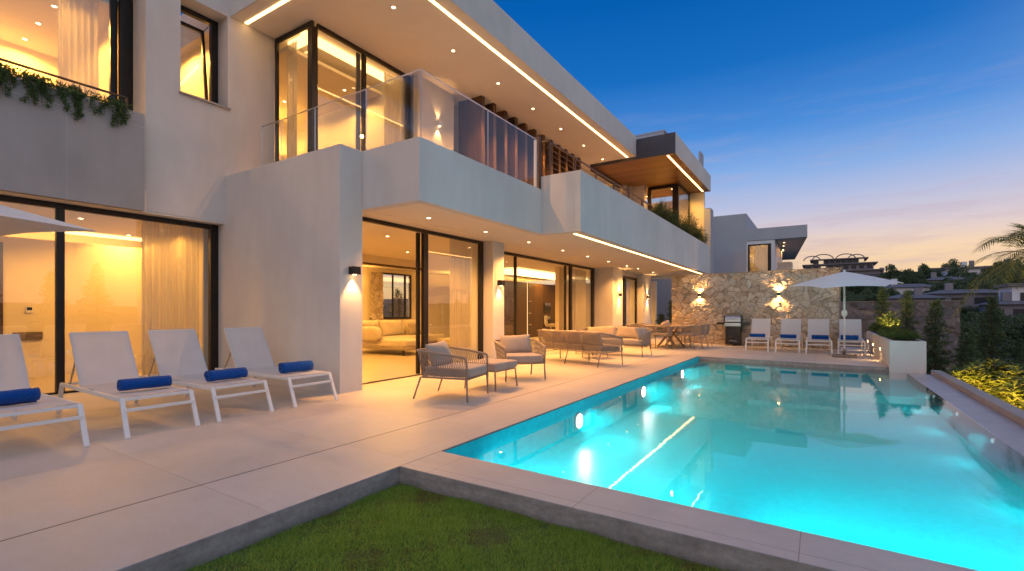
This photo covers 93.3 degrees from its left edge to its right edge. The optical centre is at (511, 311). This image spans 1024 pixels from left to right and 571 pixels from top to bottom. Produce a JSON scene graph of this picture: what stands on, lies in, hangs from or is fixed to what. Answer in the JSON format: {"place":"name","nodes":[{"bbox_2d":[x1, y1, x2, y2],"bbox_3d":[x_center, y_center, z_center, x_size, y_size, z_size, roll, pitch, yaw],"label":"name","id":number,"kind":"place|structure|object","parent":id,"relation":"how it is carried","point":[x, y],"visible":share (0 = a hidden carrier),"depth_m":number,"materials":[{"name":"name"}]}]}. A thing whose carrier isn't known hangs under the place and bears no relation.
{"place":"outdoors","nodes":[
{"label":"outdoors","id":0,"kind":"place"},
{"bbox_2d":[178,482,737,570],"bbox_3d":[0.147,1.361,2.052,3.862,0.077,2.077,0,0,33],"label":"grass","id":1,"kind":"structure","parent":0,"point":[407,516],"depth_m":2.87,"materials":[{"name":"plant"}]},
{"bbox_2d":[0,336,978,570],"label":"paved deck","id":2,"kind":"structure","parent":0,"point":[171,488],"depth_m":3.74,"materials":[{"name":"stone"}]},
{"bbox_2d":[0,334,89,446],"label":"sun lounger","id":3,"kind":"object","parent":2,"relation":"on","point":[13,373],"visible":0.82,"depth_m":4.90,"materials":[{"name":"white"}]},
{"bbox_2d":[0,387,40,405],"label":"rolled towel","id":4,"kind":"object","parent":3,"relation":"on","point":[18,396],"visible":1,"depth_m":4.44,"materials":[{"name":"fabric"}]},
{"bbox_2d":[0,205,93,235],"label":"parasol","id":5,"kind":"object","parent":2,"relation":"on","point":[14,221],"visible":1,"depth_m":5.66,"materials":[{"name":"white fabric"}]},
{"bbox_2d":[56,331,199,438],"bbox_3d":[-4.492,0.753,5.590,2.183,1.001,0.672,0,0,34],"label":"sun lounger","id":6,"kind":"object","parent":2,"relation":"on","point":[104,362],"visible":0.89,"depth_m":5.77,"materials":[{"name":"white"}]},
{"bbox_2d":[117,375,171,390],"bbox_3d":[-4.014,0.783,5.285,0.154,0.124,0.460,-6,-4,37],"label":"rolled towel","id":7,"kind":"object","parent":6,"relation":"on","point":[141,383],"visible":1,"depth_m":5.23,"materials":[{"name":"fabric"}]},
{"bbox_2d":[134,329,273,421],"bbox_3d":[-4.057,0.753,6.296,2.183,1.001,0.672,0,0,32],"label":"sun lounger","id":8,"kind":"object","parent":2,"relation":"on","point":[178,356],"visible":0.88,"depth_m":6.47,"materials":[{"name":"white"}]},
{"bbox_2d":[204,367,247,381],"bbox_3d":[-3.550,0.780,6.008,0.154,0.124,0.460,34,16,26],"label":"rolled towel","id":9,"kind":"object","parent":8,"relation":"on","point":[223,374],"visible":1,"depth_m":5.95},
{"bbox_2d":[210,327,337,407],"bbox_3d":[-3.545,0.753,7.122,2.183,1.001,0.672,0,0,33],"label":"sun lounger","id":10,"kind":"object","parent":2,"relation":"on","point":[249,350],"visible":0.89,"depth_m":7.31,"materials":[{"name":"white"}]},
{"bbox_2d":[278,360,313,372],"bbox_3d":[-3.047,0.781,6.826,0.124,0.154,0.460,-30,-17,32],"label":"rolled towel","id":11,"kind":"object","parent":10,"relation":"on","point":[296,366],"visible":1,"depth_m":6.77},
{"bbox_2d":[0,0,712,394],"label":"villa","id":12,"kind":"object","parent":2,"relation":"on","point":[286,242],"visible":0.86,"depth_m":9.28,"materials":[{"name":"white paint"}]},
{"bbox_2d":[0,242,2,333],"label":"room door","id":13,"kind":"structure","parent":12,"relation":"attached to","point":[1,287],"depth_m":8.71,"materials":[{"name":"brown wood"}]},
{"bbox_2d":[13,332,42,339],"bbox_3d":[-9.040,0.460,9.020,0.040,0.140,0.400,0,0,33],"label":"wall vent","id":14,"kind":"object","parent":12,"relation":"attached to","point":[30,335],"depth_m":9.03,"materials":[{"name":"beige"}]},
{"bbox_2d":[0,62,92,121],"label":"trailing plant","id":15,"kind":"object","parent":12,"relation":"hanging from","point":[41,84],"visible":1,"depth_m":6.81,"materials":[{"name":"green plant"}]},
{"bbox_2d":[0,58,127,108],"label":"metal railing","id":16,"kind":"object","parent":12,"relation":"on","point":[57,76],"visible":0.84,"depth_m":7.13,"materials":[{"name":"black metal"}]},
{"bbox_2d":[58,0,98,97],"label":"curtain","id":17,"kind":"object","parent":12,"relation":"hanging from","point":[78,40],"visible":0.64,"depth_m":7.92,"materials":[{"name":"fabric"}]},
{"bbox_2d":[65,232,141,240],"bbox_3d":[-10.429,-1.565,6.988,0.100,0.050,8.580,0,0,33],"label":"cove light","id":18,"kind":"object","parent":12,"relation":"attached to","point":[106,236],"visible":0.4,"depth_m":10.02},
{"bbox_2d":[84,90,133,127],"bbox_3d":[-6.260,-3.112,7.485,0.299,0.548,0.669,0,0,33],"label":"trailing plant","id":19,"kind":"object","parent":12,"relation":"hanging from","point":[120,104],"visible":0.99,"depth_m":7.50,"materials":[{"name":"green plant"}]},
{"bbox_2d":[0,194,217,394],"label":"sliding door","id":20,"kind":"structure","parent":12,"relation":"in","point":[60,208],"depth_m":7.45,"materials":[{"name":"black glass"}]},
{"bbox_2d":[109,0,132,110],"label":"window","id":21,"kind":"structure","parent":12,"relation":"in","point":[120,11],"depth_m":8.18,"materials":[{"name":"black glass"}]},
{"bbox_2d":[142,221,198,374],"bbox_3d":[-6.198,-0.175,8.792,0.102,2.810,0.930,0,0,33],"label":"curtain","id":22,"kind":"object","parent":12,"relation":"hanging from","point":[170,276],"visible":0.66,"depth_m":8.74,"materials":[{"name":"fabric"}]},
{"bbox_2d":[179,5,230,109],"bbox_3d":[-5.832,-4.697,8.962,0.668,1.765,0.870,0,0,33],"label":"window","id":23,"kind":"structure","parent":12,"relation":"in","point":[213,25],"depth_m":9.24,"materials":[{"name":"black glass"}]},
{"bbox_2d":[245,0,288,23],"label":"led strip","id":24,"kind":"object","parent":12,"relation":"attached to","point":[266,11],"visible":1,"depth_m":9.00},
{"bbox_2d":[287,41,296,158],"bbox_3d":[-4.515,-3.780,9.896,0.350,3.420,0.086,0,0,33],"label":"curtain","id":25,"kind":"object","parent":12,"relation":"hanging from","point":[292,103],"visible":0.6,"depth_m":9.85,"materials":[{"name":"fabric"}]},
{"bbox_2d":[300,31,383,81],"bbox_3d":[-3.545,-5.540,10.647,0.180,0.100,2.350,0,0,33],"label":"cove light","id":26,"kind":"object","parent":12,"relation":"attached to","point":[333,50],"visible":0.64,"depth_m":10.40,"materials":[{"name":"plastic"}]},
{"bbox_2d":[275,20,410,161],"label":"corner window","id":27,"kind":"structure","parent":12,"relation":"in","point":[312,30],"depth_m":9.91,"materials":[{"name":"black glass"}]},
{"bbox_2d":[370,272,410,318],"bbox_3d":[-4.659,-0.585,18.678,0.070,1.770,2.100,0,0,33],"label":"window","id":28,"kind":"structure","parent":12,"relation":"in","point":[392,274],"depth_m":19.23,"materials":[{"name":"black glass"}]},
{"bbox_2d":[384,72,399,144],"bbox_3d":[-2.804,-3.780,11.272,0.087,3.420,0.500,0,0,33],"label":"curtain","id":29,"kind":"object","parent":12,"relation":"hanging from","point":[391,111],"visible":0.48,"depth_m":11.27,"materials":[{"name":"fabric"}]},
{"bbox_2d":[262,69,536,186],"bbox_3d":[-2.134,-2.793,9.587,4.098,1.487,3.443,0,0,33],"label":"glass railing","id":30,"kind":"object","parent":12,"relation":"on","point":[535,162],"visible":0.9,"depth_m":8.38,"materials":[{"name":"glass"}]},
{"bbox_2d":[362,319,444,355],"bbox_3d":[-3.149,0.761,15.371,2.430,0.965,3.556,0,0,33],"label":"corner sofa","id":31,"kind":"object","parent":12,"relation":"on","point":[389,334],"visible":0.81,"depth_m":14.29,"materials":[{"name":"beige fabric"}]},
{"bbox_2d":[362,217,482,383],"bbox_3d":[-1.767,-0.185,9.603,0.140,2.865,3.900,0,0,33],"label":"sliding door","id":32,"kind":"structure","parent":12,"relation":"in","point":[424,233],"depth_m":9.55,"materials":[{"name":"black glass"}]},
{"bbox_2d":[450,239,469,362],"bbox_3d":[-1.170,-0.185,10.913,0.058,2.830,0.750,0,0,33],"label":"curtain","id":33,"kind":"object","parent":12,"relation":"hanging from","point":[459,294],"visible":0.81,"depth_m":10.88,"materials":[{"name":"fabric"}]},
{"bbox_2d":[504,281,526,335],"bbox_3d":[-0.339,-0.053,21.796,0.806,2.593,2.600,0,0,33],"label":"kitchen cabinet","id":34,"kind":"object","parent":12,"relation":"on","point":[509,308],"visible":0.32,"depth_m":21.70,"materials":[{"name":"brown wood"}]},
{"bbox_2d":[429,0,626,157],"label":"led strip","id":35,"kind":"object","parent":12,"relation":"attached to","point":[487,45],"visible":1,"depth_m":11.02,"materials":[{"name":"plastic"}]},
{"bbox_2d":[528,283,554,336],"bbox_3d":[1.253,-0.053,24.208,0.900,2.593,3.020,0,0,33],"label":"kitchen cabinet","id":36,"kind":"object","parent":12,"relation":"on","point":[541,301],"visible":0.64,"depth_m":23.71,"materials":[{"name":"brown wood"}]},
{"bbox_2d":[504,269,586,279],"bbox_3d":[1.245,-1.550,20.846,1.500,0.040,6.500,0,0,33],"label":"cove light","id":37,"kind":"object","parent":12,"relation":"attached to","point":[529,273],"visible":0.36,"depth_m":20.06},
{"bbox_2d":[504,251,593,352],"bbox_3d":[1.046,-0.185,15.098,0.140,2.865,7.470,0,0,33],"label":"sliding door","id":38,"kind":"structure","parent":12,"relation":"in","point":[515,255],"depth_m":16.33,"materials":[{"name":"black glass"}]},
{"bbox_2d":[566,268,585,330],"bbox_3d":[2.327,-0.150,17.518,0.059,2.760,1.750,0,0,33],"label":"curtain","id":39,"kind":"object","parent":12,"relation":"hanging from","point":[578,300],"visible":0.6,"depth_m":17.62,"materials":[{"name":"fabric"}]},
{"bbox_2d":[535,136,652,209],"bbox_3d":[2.617,-2.850,13.207,0.262,1.600,7.530,0,0,33],"label":"metal railing","id":40,"kind":"object","parent":12,"relation":"on","point":[539,149],"visible":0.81,"depth_m":10.28,"materials":[{"name":"brown metal"}]},
{"bbox_2d":[626,280,629,323],"bbox_3d":[4.844,-0.050,20.539,0.058,2.560,1.150,0,0,33],"label":"curtain","id":41,"kind":"object","parent":12,"relation":"hanging from","point":[627,301],"visible":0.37,"depth_m":20.70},
{"bbox_2d":[623,276,636,326],"bbox_3d":[4.725,-0.102,19.980,0.080,2.697,2.580,0,0,33],"label":"sliding door","id":42,"kind":"structure","parent":12,"relation":"in","point":[624,277],"depth_m":19.79,"materials":[{"name":"black metal"}]},
{"bbox_2d":[575,233,700,273],"bbox_3d":[4.801,-1.617,15.557,0.050,0.012,13.000,0,0,33],"label":"led strip","id":43,"kind":"object","parent":12,"relation":"attached to","point":[630,251],"visible":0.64,"depth_m":12.79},
{"bbox_2d":[651,278,671,332],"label":"passage wall","id":44,"kind":"structure","parent":12,"relation":"attached to","point":[664,291],"depth_m":27.18,"materials":[{"name":"paint"}]},
{"bbox_2d":[654,199,673,221],"bbox_3d":[5.002,-3.240,16.032,0.744,1.126,0.720,0,0,33],"label":"shrub","id":45,"kind":"object","parent":12,"relation":"in","point":[666,214],"visible":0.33,"depth_m":15.93,"materials":[{"name":"green plant"}]},
{"bbox_2d":[648,183,689,224],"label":"corner window","id":46,"kind":"structure","parent":12,"relation":"in","point":[680,197],"depth_m":21.32,"materials":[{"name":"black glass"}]},
{"bbox_2d":[413,340,488,402],"bbox_3d":[-0.879,0.849,7.106,0.881,0.810,0.867,0,0,19],"label":"woven armchair","id":47,"kind":"object","parent":2,"relation":"on","point":[440,358],"visible":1,"depth_m":6.86,"materials":[{"name":"beige metal"}]},
{"bbox_2d":[464,358,517,391],"bbox_3d":[-0.340,1.029,7.971,0.640,0.444,0.720,0,0,30],"label":"ottoman","id":48,"kind":"object","parent":2,"relation":"on","point":[495,365],"visible":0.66,"depth_m":7.78,"materials":[{"name":"beige fabric"}]},
{"bbox_2d":[493,334,545,381],"bbox_3d":[0.135,0.849,9.053,0.866,0.810,0.881,0,0,-15],"label":"woven armchair","id":49,"kind":"object","parent":2,"relation":"on","point":[518,348],"visible":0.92,"depth_m":9.10,"materials":[{"name":"beige metal"}]},
{"bbox_2d":[537,329,622,367],"bbox_3d":[1.598,0.844,11.801,0.901,0.820,2.197,0,0,-38],"label":"woven sofa","id":50,"kind":"object","parent":2,"relation":"on","point":[589,342],"visible":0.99,"depth_m":11.28,"materials":[{"name":"beige metal"}]},
{"bbox_2d":[581,326,651,356],"bbox_3d":[2.936,0.839,14.007,2.097,0.829,0.901,0,0,33],"label":"woven sofa","id":51,"kind":"object","parent":2,"relation":"on","point":[634,336],"visible":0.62,"depth_m":13.80,"materials":[{"name":"beige fabric"}]},
{"bbox_2d":[650,325,672,349],"bbox_3d":[4.973,0.851,16.088,0.662,0.802,0.660,0,0,33],"label":"dining chair","id":52,"kind":"object","parent":2,"relation":"on","point":[667,334],"visible":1,"depth_m":15.92,"materials":[{"name":"beige metal"}]},
{"bbox_2d":[646,325,690,347],"bbox_3d":[5.623,0.886,17.108,1.440,0.772,2.240,0,0,33],"label":"dining table","id":53,"kind":"object","parent":2,"relation":"on","point":[670,337],"visible":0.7,"depth_m":16.84,"materials":[{"name":"brown wood"}]},
{"bbox_2d":[676,325,701,348],"bbox_3d":[5.891,0.851,16.062,0.660,0.802,0.662,0,0,44],"label":"dining chair","id":54,"kind":"object","parent":2,"relation":"on","point":[694,332],"visible":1,"depth_m":15.92,"materials":[{"name":"beige metal"}]},
{"bbox_2d":[717,315,750,345],"bbox_3d":[8.098,0.687,17.662,1.080,1.123,0.547,0,0,33],"label":"barbecue","id":55,"kind":"object","parent":2,"relation":"on","point":[733,324],"visible":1,"depth_m":17.48,"materials":[{"name":"black metal"}]},
{"bbox_2d":[726,327,739,343],"bbox_3d":[7.982,0.865,17.480,0.470,0.590,0.014,0,0,33],"label":"door","id":56,"kind":"structure","parent":55,"relation":"in","point":[732,333],"depth_m":17.46,"materials":[{"name":"black metal"}]},
{"bbox_2d":[445,357,1023,570],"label":"pool basin","id":57,"kind":"object","parent":2,"relation":"in","point":[936,489],"visible":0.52,"depth_m":5.39,"materials":[{"name":"teal tile"}]},
{"bbox_2d":[574,411,582,429],"bbox_3d":[0.932,1.520,6.698,0.034,0.260,0.260,0,0,33],"label":"pool light","id":58,"kind":"object","parent":57,"relation":"attached to","point":[578,419],"visible":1,"depth_m":6.66,"materials":[{"name":"glass"}]},
{"bbox_2d":[747,380,939,417],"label":"pool steps","id":59,"kind":"structure","parent":57,"relation":"on","point":[830,397],"depth_m":8.86,"materials":[{"name":"teal tile"}]},
{"bbox_2d":[908,373,1023,490],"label":"overflow ledge","id":60,"kind":"object","parent":57,"relation":"attached to","point":[1006,431],"visible":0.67,"depth_m":6.04,"materials":[{"name":"stone"}]},
{"bbox_2d":[671,267,841,348],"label":"stone wall","id":61,"kind":"structure","parent":2,"relation":"on","point":[749,296],"depth_m":17.42,"materials":[{"name":"stone"}]},
{"bbox_2d":[745,319,772,350],"bbox_3d":[8.286,0.753,16.170,0.672,1.001,2.183,0,0,31],"label":"sun lounger","id":62,"kind":"object","parent":2,"relation":"on","point":[760,326],"visible":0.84,"depth_m":16.63,"materials":[{"name":"white"}]},
{"bbox_2d":[775,319,802,352],"bbox_3d":[8.934,0.753,15.544,0.672,1.001,2.182,0,0,33],"label":"sun lounger","id":63,"kind":"object","parent":2,"relation":"on","point":[790,326],"visible":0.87,"depth_m":16.00,"materials":[{"name":"white"}]},
{"bbox_2d":[806,319,832,354],"bbox_3d":[9.555,0.753,15.054,0.672,1.001,2.183,0,0,32],"label":"sun lounger","id":64,"kind":"object","parent":2,"relation":"on","point":[818,326],"visible":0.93,"depth_m":15.53,"materials":[{"name":"white"}]},
{"bbox_2d":[789,270,902,357],"bbox_3d":[9.130,0.055,13.270,2.614,2.390,2.434,0,0,33],"label":"parasol","id":65,"kind":"object","parent":2,"relation":"on","point":[844,278],"visible":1,"depth_m":12.83,"materials":[{"name":"white fabric"}]},
{"bbox_2d":[838,319,865,354],"bbox_3d":[10.386,0.753,14.809,0.672,1.001,2.183,0,0,34],"label":"sun lounger","id":66,"kind":"object","parent":2,"relation":"on","point":[852,326],"visible":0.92,"depth_m":15.26,"materials":[{"name":"white"}]},
{"bbox_2d":[866,331,925,373],"bbox_3d":[10.336,1.647,13.216,0.628,2.006,6.400,0,0,33],"label":"planter box","id":67,"kind":"object","parent":2,"relation":"on","point":[901,356],"visible":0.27,"depth_m":10.60,"materials":[{"name":"white paint"}]},
{"bbox_2d":[873,310,904,328],"bbox_3d":[10.431,0.318,13.392,0.609,0.783,0.740,0,0,0],"label":"shrub","id":68,"kind":"object","parent":67,"relation":"in","point":[886,321],"visible":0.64,"depth_m":13.34,"materials":[{"name":"green plant"}]},
{"bbox_2d":[884,329,921,339],"bbox_3d":[8.920,0.571,11.030,0.733,0.326,0.810,0,0,33],"label":"shrub","id":69,"kind":"object","parent":67,"relation":"in","point":[904,336],"visible":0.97,"depth_m":10.91,"materials":[{"name":"green plant"}]},
{"bbox_2d":[931,370,1023,426],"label":"pool kerb","id":70,"kind":"structure","parent":2,"relation":"on","point":[1008,410],"depth_m":7.08,"materials":[{"name":"stone"}]},
{"bbox_2d":[181,0,1023,298],"label":"sky","id":71,"kind":"structure","parent":0,"point":[892,130],"materials":[{"name":"blue"}]},
{"bbox_2d":[383,299,1023,372],"bbox_3d":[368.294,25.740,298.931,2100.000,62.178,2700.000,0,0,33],"label":"hillside terrain","id":72,"kind":"structure","parent":0,"point":[387,302],"depth_m":97.91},
{"bbox_2d":[386,289,407,316],"bbox_3d":[-4.938,0.260,21.042,1.469,2.579,1.323,0,0,37],"label":"conifer","id":73,"kind":"object","parent":72,"relation":"on","point":[399,302],"visible":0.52,"depth_m":21.16,"materials":[{"name":"green plant"}]},
{"bbox_2d":[713,213,806,272],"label":"house","id":74,"kind":"structure","parent":72,"relation":"on","point":[736,237],"depth_m":27.44,"materials":[{"name":"white paint"}]},
{"bbox_2d":[750,245,767,271],"bbox_3d":[13.905,-2.840,27.186,0.960,1.780,0.087,0,0,33],"label":"curtain","id":75,"kind":"object","parent":74,"relation":"hanging from","point":[758,258],"visible":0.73,"depth_m":27.17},
{"bbox_2d":[748,243,770,271],"bbox_3d":[13.791,-2.835,26.915,1.160,1.830,0.100,0,0,33],"label":"window","id":76,"kind":"structure","parent":74,"relation":"in","point":[769,244],"depth_m":26.65,"materials":[{"name":"black metal"}]},
{"bbox_2d":[776,262,792,269],"bbox_3d":[15.516,-2.530,27.613,0.900,0.640,0.850,0,0,33],"label":"lounge chair","id":77,"kind":"object","parent":74,"relation":"on","point":[784,265],"visible":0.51,"depth_m":27.67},
{"bbox_2d":[802,253,884,288],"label":"building","id":78,"kind":"structure","parent":72,"relation":"on","point":[857,265],"depth_m":120.67,"materials":[{"name":"grey"}]},
{"bbox_2d":[854,288,884,300],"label":"hillside tree","id":79,"kind":"object","parent":72,"relation":"on","point":[867,293],"visible":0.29,"depth_m":75.16,"materials":[{"name":"green plant"}]},
{"bbox_2d":[866,286,894,333],"bbox_3d":[11.942,0.987,15.600,1.323,3.727,1.334,0,0,-33],"label":"conifer","id":80,"kind":"object","parent":72,"relation":"on","point":[882,294],"visible":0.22,"depth_m":15.57,"materials":[{"name":"green plant"}]},
{"bbox_2d":[879,264,905,278],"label":"hillside tree","id":81,"kind":"object","parent":72,"relation":"on","point":[891,272],"visible":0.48,"depth_m":97.53,"materials":[{"name":"green plant"}]},
{"bbox_2d":[841,300,960,372],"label":"stone wall","id":82,"kind":"structure","parent":72,"relation":"on","point":[863,312],"depth_m":20.05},
{"bbox_2d":[891,268,920,283],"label":"hillside tree","id":83,"kind":"object","parent":72,"relation":"on","point":[906,277],"visible":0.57,"depth_m":89.46,"materials":[{"name":"green plant"}]},
{"bbox_2d":[884,279,932,293],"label":"hill house","id":84,"kind":"structure","parent":72,"relation":"on","point":[900,288],"depth_m":79.43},
{"bbox_2d":[897,290,920,339],"bbox_3d":[12.244,1.317,14.900,1.258,3.966,1.143,0,0,-19],"label":"conifer","id":85,"kind":"object","parent":72,"relation":"on","point":[908,321],"visible":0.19,"depth_m":14.91,"materials":[{"name":"green plant"}]},
{"bbox_2d":[888,287,948,300],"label":"hill house","id":86,"kind":"structure","parent":72,"relation":"on","point":[918,295],"depth_m":63.87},
{"bbox_2d":[917,263,943,278],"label":"hillside tree","id":87,"kind":"object","parent":72,"relation":"on","point":[924,267],"visible":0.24,"depth_m":94.71,"materials":[{"name":"green plant"}]},
{"bbox_2d":[921,297,954,374],"bbox_3d":[12.745,1.348,14.472,1.527,3.604,1.451,0,0,-11],"label":"conifer","id":88,"kind":"object","parent":72,"relation":"on","point":[937,360],"visible":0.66,"depth_m":14.39,"materials":[{"name":"green plant"}]},
{"bbox_2d":[929,279,956,291],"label":"hillside tree","id":89,"kind":"object","parent":72,"relation":"on","point":[937,286],"visible":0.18,"depth_m":75.19,"materials":[{"name":"green plant"}]},
{"bbox_2d":[927,272,966,283],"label":"hill house","id":90,"kind":"structure","parent":72,"relation":"on","point":[933,277],"depth_m":89.38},
{"bbox_2d":[947,264,970,276],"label":"hillside tree","id":91,"kind":"object","parent":72,"relation":"on","point":[955,270],"visible":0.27,"depth_m":93.25,"materials":[{"name":"green plant"}]},
{"bbox_2d":[923,283,997,308],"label":"hill house","id":92,"kind":"structure","parent":72,"relation":"on","point":[956,295],"depth_m":63.62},
{"bbox_2d":[940,262,990,275],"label":"hill house","id":93,"kind":"structure","parent":72,"relation":"on","point":[973,269],"depth_m":96.05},
{"bbox_2d":[949,324,983,364],"bbox_3d":[13.498,1.960,14.257,1.392,3.180,1.189,0,0,-23],"label":"conifer","id":94,"kind":"object","parent":72,"relation":"on","point":[970,331],"visible":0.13,"depth_m":14.26,"materials":[{"name":"green plant"}]},
{"bbox_2d":[951,331,983,369],"bbox_3d":[12.217,1.829,13.113,1.098,2.602,1.218,0,0,-44],"label":"conifer","id":95,"kind":"object","parent":72,"relation":"on","point":[965,343],"visible":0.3,"depth_m":13.02,"materials":[{"name":"green plant"}]},
{"bbox_2d":[960,319,981,342],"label":"hillside tree","id":96,"kind":"object","parent":72,"relation":"on","point":[970,325],"visible":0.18,"depth_m":41.26,"materials":[{"name":"green plant"}]},
{"bbox_2d":[948,362,1004,393],"bbox_3d":[8.836,1.461,9.189,1.160,0.987,1.214,0,0,33],"label":"shrub","id":97,"kind":"object","parent":72,"relation":"on","point":[973,377],"visible":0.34,"depth_m":9.09,"materials":[{"name":"green plant"}]},
{"bbox_2d":[960,311,994,331],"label":"hillside tree","id":98,"kind":"object","parent":72,"relation":"on","point":[970,316],"visible":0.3,"depth_m":48.97,"materials":[{"name":"green plant"}]},
{"bbox_2d":[965,276,997,289],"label":"hillside tree","id":99,"kind":"object","parent":72,"relation":"on","point":[986,281],"visible":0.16,"depth_m":67.33,"materials":[{"name":"green plant"}]},
{"bbox_2d":[948,222,1023,332],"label":"palm tree","id":100,"kind":"object","parent":72,"relation":"on","point":[1019,235],"visible":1,"depth_m":10.43,"materials":[{"name":"green plant"}]},
{"bbox_2d":[960,357,1022,389],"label":"shrub","id":101,"kind":"object","parent":72,"relation":"on","point":[993,368],"visible":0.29,"depth_m":9.27,"materials":[{"name":"green plant"}]},
{"bbox_2d":[974,294,1020,366],"bbox_3d":[14.754,1.615,14.773,1.655,4.370,1.477,0,0,-3],"label":"conifer","id":102,"kind":"object","parent":72,"relation":"on","point":[991,347],"visible":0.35,"depth_m":14.76,"materials":[{"name":"green plant"}]},
{"bbox_2d":[976,292,1023,335],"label":"hill house","id":103,"kind":"structure","parent":72,"relation":"on","point":[1007,305],"depth_m":54.63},
{"bbox_2d":[988,375,1023,409],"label":"shrub","id":104,"kind":"object","parent":72,"relation":"on","point":[1007,394],"visible":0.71,"depth_m":7.98,"materials":[{"name":"green plant"}]},
{"bbox_2d":[988,362,1023,403],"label":"shrub","id":105,"kind":"object","parent":72,"relation":"on","point":[1013,372],"visible":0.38,"depth_m":8.59,"materials":[{"name":"green plant"}]},
{"bbox_2d":[991,267,1023,289],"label":"hillside tree","id":106,"kind":"object","parent":72,"relation":"on","point":[1018,278],"visible":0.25,"depth_m":70.46,"materials":[{"name":"green plant"}]},
{"bbox_2d":[993,283,1023,300],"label":"hill house","id":107,"kind":"structure","parent":72,"relation":"on","point":[1017,293],"depth_m":55.22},
{"bbox_2d":[996,315,1023,340],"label":"hillside tree","id":108,"kind":"object","parent":72,"relation":"on","point":[1013,323],"visible":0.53,"depth_m":45.45,"materials":[{"name":"green plant"}]},
{"bbox_2d":[996,340,1023,360],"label":"hillside tree","id":109,"kind":"object","parent":72,"relation":"on","point":[1009,343],"visible":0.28,"depth_m":39.14,"materials":[{"name":"green plant"}]},
{"bbox_2d":[1000,328,1023,345],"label":"hillside tree","id":110,"kind":"object","parent":72,"relation":"on","point":[1018,332],"visible":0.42,"depth_m":44.80,"materials":[{"name":"green plant"}]},
{"bbox_2d":[1007,338,1023,366],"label":"conifer","id":111,"kind":"object","parent":72,"relation":"on","point":[1019,348],"visible":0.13,"depth_m":20.58,"materials":[{"name":"green plant"}]},
{"bbox_2d":[662,360,931,391],"bbox_3d":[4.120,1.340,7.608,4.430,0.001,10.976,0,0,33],"label":"steps","id":112,"kind":"structure","parent":0,"point":[806,374],"depth_m":10.25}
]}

